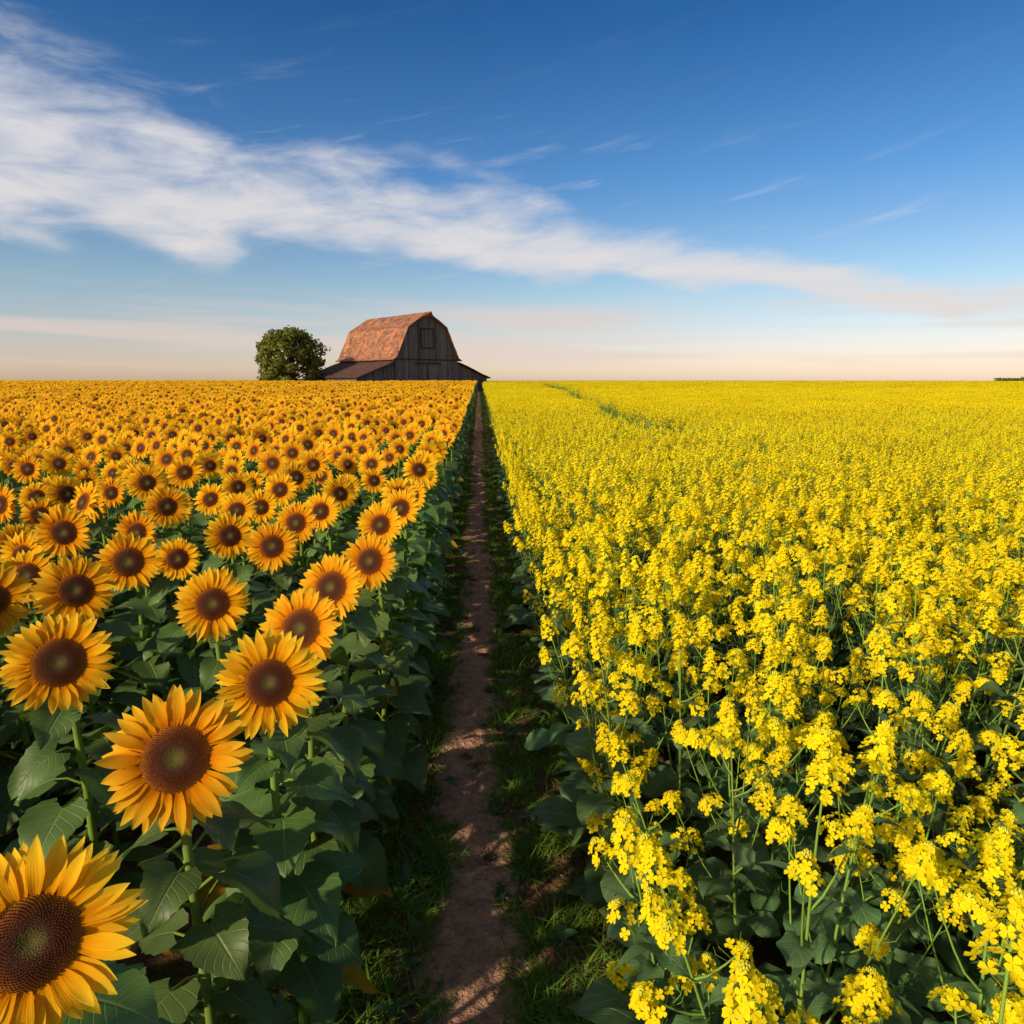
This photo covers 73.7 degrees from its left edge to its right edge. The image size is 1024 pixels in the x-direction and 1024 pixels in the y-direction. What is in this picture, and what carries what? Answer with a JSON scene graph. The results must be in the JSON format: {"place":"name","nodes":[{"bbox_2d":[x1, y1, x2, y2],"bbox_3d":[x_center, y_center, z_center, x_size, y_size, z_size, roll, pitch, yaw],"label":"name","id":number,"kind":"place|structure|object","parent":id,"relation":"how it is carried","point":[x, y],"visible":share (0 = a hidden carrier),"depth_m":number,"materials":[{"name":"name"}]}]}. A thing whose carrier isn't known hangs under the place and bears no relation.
{"place":"outdoors","nodes":[
{"label":"outdoors","id":0,"kind":"place"},
{"bbox_2d":[0,380,477,849],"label":"sunflower field","id":1,"kind":"structure","parent":0,"point":[149,458],"depth_m":8.41,"materials":[{"name":"yellow plant"}]},
{"bbox_2d":[0,563,88,841],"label":"sunflower","id":2,"kind":"object","parent":1,"relation":"in","point":[14,591],"visible":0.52,"depth_m":3.12,"materials":[{"name":"green plant"}]},
{"bbox_2d":[0,834,175,1023],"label":"sunflower","id":3,"kind":"object","parent":1,"relation":"in","point":[58,944],"visible":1,"depth_m":1.19,"materials":[{"name":"yellow plant"}]},
{"bbox_2d":[27,553,149,847],"bbox_3d":[-2.081,1.008,3.390,0.705,1.695,0.643,-1,11,-3],"label":"sunflower","id":4,"kind":"object","parent":1,"relation":"in","point":[79,583],"visible":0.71,"depth_m":3.17,"materials":[{"name":"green plant"}]},
{"bbox_2d":[0,610,182,961],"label":"sunflower","id":5,"kind":"object","parent":1,"relation":"in","point":[62,662],"visible":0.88,"depth_m":2.36,"materials":[{"name":"green plant"}]},
{"bbox_2d":[92,531,183,730],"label":"sunflower","id":6,"kind":"object","parent":1,"relation":"in","point":[128,560],"visible":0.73,"depth_m":3.68,"materials":[{"name":"green plant"}]},
{"bbox_2d":[142,536,244,738],"bbox_3d":[-1.847,0.919,3.955,0.679,1.646,0.630,-1,11,-3],"label":"sunflower","id":7,"kind":"object","parent":1,"relation":"in","point":[178,558],"visible":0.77,"depth_m":3.70,"materials":[{"name":"green plant"}]},
{"bbox_2d":[93,684,312,1023],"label":"sunflower","id":8,"kind":"object","parent":1,"relation":"in","point":[164,757],"visible":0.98,"depth_m":1.81,"materials":[{"name":"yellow plant"}]},
{"bbox_2d":[171,566,286,922],"bbox_3d":[-1.322,1.043,3.235,0.585,1.687,0.730,-8,13,-35],"label":"sunflower","id":9,"kind":"object","parent":1,"relation":"in","point":[213,603],"visible":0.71,"depth_m":2.97,"materials":[{"name":"yellow plant"}]},
{"bbox_2d":[199,511,267,741],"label":"sunflower","id":10,"kind":"object","parent":1,"relation":"in","point":[227,533],"visible":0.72,"depth_m":4.29,"materials":[{"name":"green plant"}]},
{"bbox_2d":[192,626,385,1023],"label":"sunflower","id":11,"kind":"object","parent":1,"relation":"in","point":[261,678],"visible":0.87,"depth_m":2.26,"materials":[{"name":"green plant"}]},
{"bbox_2d":[242,521,338,758],"bbox_3d":[-1.392,0.860,4.210,0.594,1.671,0.688,8,13,35],"label":"sunflower","id":12,"kind":"object","parent":1,"relation":"in","point":[271,546],"visible":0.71,"depth_m":3.96,"materials":[{"name":"yellow plant"}]},
{"bbox_2d":[273,501,351,715],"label":"sunflower","id":13,"kind":"object","parent":1,"relation":"in","point":[298,518],"visible":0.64,"depth_m":4.60,"materials":[{"name":"yellow plant"}]},
{"bbox_2d":[408,391,533,1023],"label":"dirt path","id":14,"kind":"structure","parent":0,"point":[472,937],"depth_m":3.71,"materials":[{"name":"soil"}]},
{"bbox_2d":[0,391,1023,1023],"bbox_3d":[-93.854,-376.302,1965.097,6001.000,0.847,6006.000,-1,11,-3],"label":"ground","id":15,"kind":"structure","parent":0,"point":[176,969],"depth_m":3.62,"materials":[{"name":"green plant"}]},
{"bbox_2d":[254,325,330,380],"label":"broadleaf tree","id":16,"kind":"object","parent":15,"relation":"on","point":[300,347],"visible":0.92,"depth_m":95.65,"materials":[{"name":"green plant"}]},
{"bbox_2d":[258,584,392,954],"bbox_3d":[-0.833,1.108,2.880,0.602,1.686,0.602,8,13,34],"label":"sunflower","id":17,"kind":"object","parent":15,"relation":"on","point":[310,617],"visible":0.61,"depth_m":2.78,"materials":[{"name":"green plant"}]},
{"bbox_2d":[301,492,360,667],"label":"sunflower","id":18,"kind":"object","parent":15,"relation":"on","point":[325,509],"visible":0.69,"depth_m":5.01,"materials":[{"name":"yellow plant"}]},
{"bbox_2d":[298,553,404,820],"bbox_3d":[-0.876,1.017,3.400,0.644,1.690,0.675,-1,11,-3],"label":"sunflower","id":19,"kind":"object","parent":15,"relation":"on","point":[335,578],"visible":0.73,"depth_m":3.31,"materials":[{"name":"green plant"}]},
{"bbox_2d":[339,531,433,820],"bbox_3d":[-0.765,0.920,3.924,0.624,1.686,0.702,-1,11,-3],"label":"sunflower","id":20,"kind":"object","parent":15,"relation":"on","point":[374,562],"visible":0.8,"depth_m":3.79,"materials":[{"name":"green plant"}]},
{"bbox_2d":[349,501,437,719],"bbox_3d":[-0.841,0.731,4.824,0.612,1.695,0.662,-1,11,-3],"label":"sunflower","id":21,"kind":"object","parent":15,"relation":"on","point":[381,519],"visible":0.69,"depth_m":4.69,"materials":[{"name":"green plant"}]},
{"bbox_2d":[302,311,490,391],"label":"wooden barn","id":22,"kind":"structure","parent":15,"relation":"on","point":[414,346],"depth_m":98.06,"materials":[{"name":"brown wood"}]},
{"bbox_2d":[396,328,457,380],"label":"doors and trim","id":23,"kind":"structure","parent":22,"relation":"in","point":[424,372],"depth_m":97.66,"materials":[{"name":"grey wood"}]},
{"bbox_2d":[374,489,449,678],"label":"sunflower","id":24,"kind":"object","parent":15,"relation":"on","point":[405,502],"visible":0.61,"depth_m":5.25,"materials":[{"name":"green plant"}]},
{"bbox_2d":[373,500,594,1023],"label":"soil clods","id":25,"kind":"object","parent":15,"relation":"on","point":[504,883],"visible":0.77,"depth_m":4.12,"materials":[{"name":"brown soil"}]},
{"bbox_2d":[993,376,1023,380],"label":"distant trees","id":26,"kind":"object","parent":15,"relation":"on","point":[1009,379],"visible":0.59,"depth_m":506.92,"materials":[{"name":"green plant"}]},
{"bbox_2d":[0,0,1023,380],"label":"sky","id":27,"kind":"structure","parent":0,"point":[576,190],"materials":[{"name":"blue"}]},
{"bbox_2d":[482,381,1023,1023],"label":"canola field","id":28,"kind":"structure","parent":0,"point":[782,467],"depth_m":3.81,"materials":[{"name":"yellow plant"}]}
]}

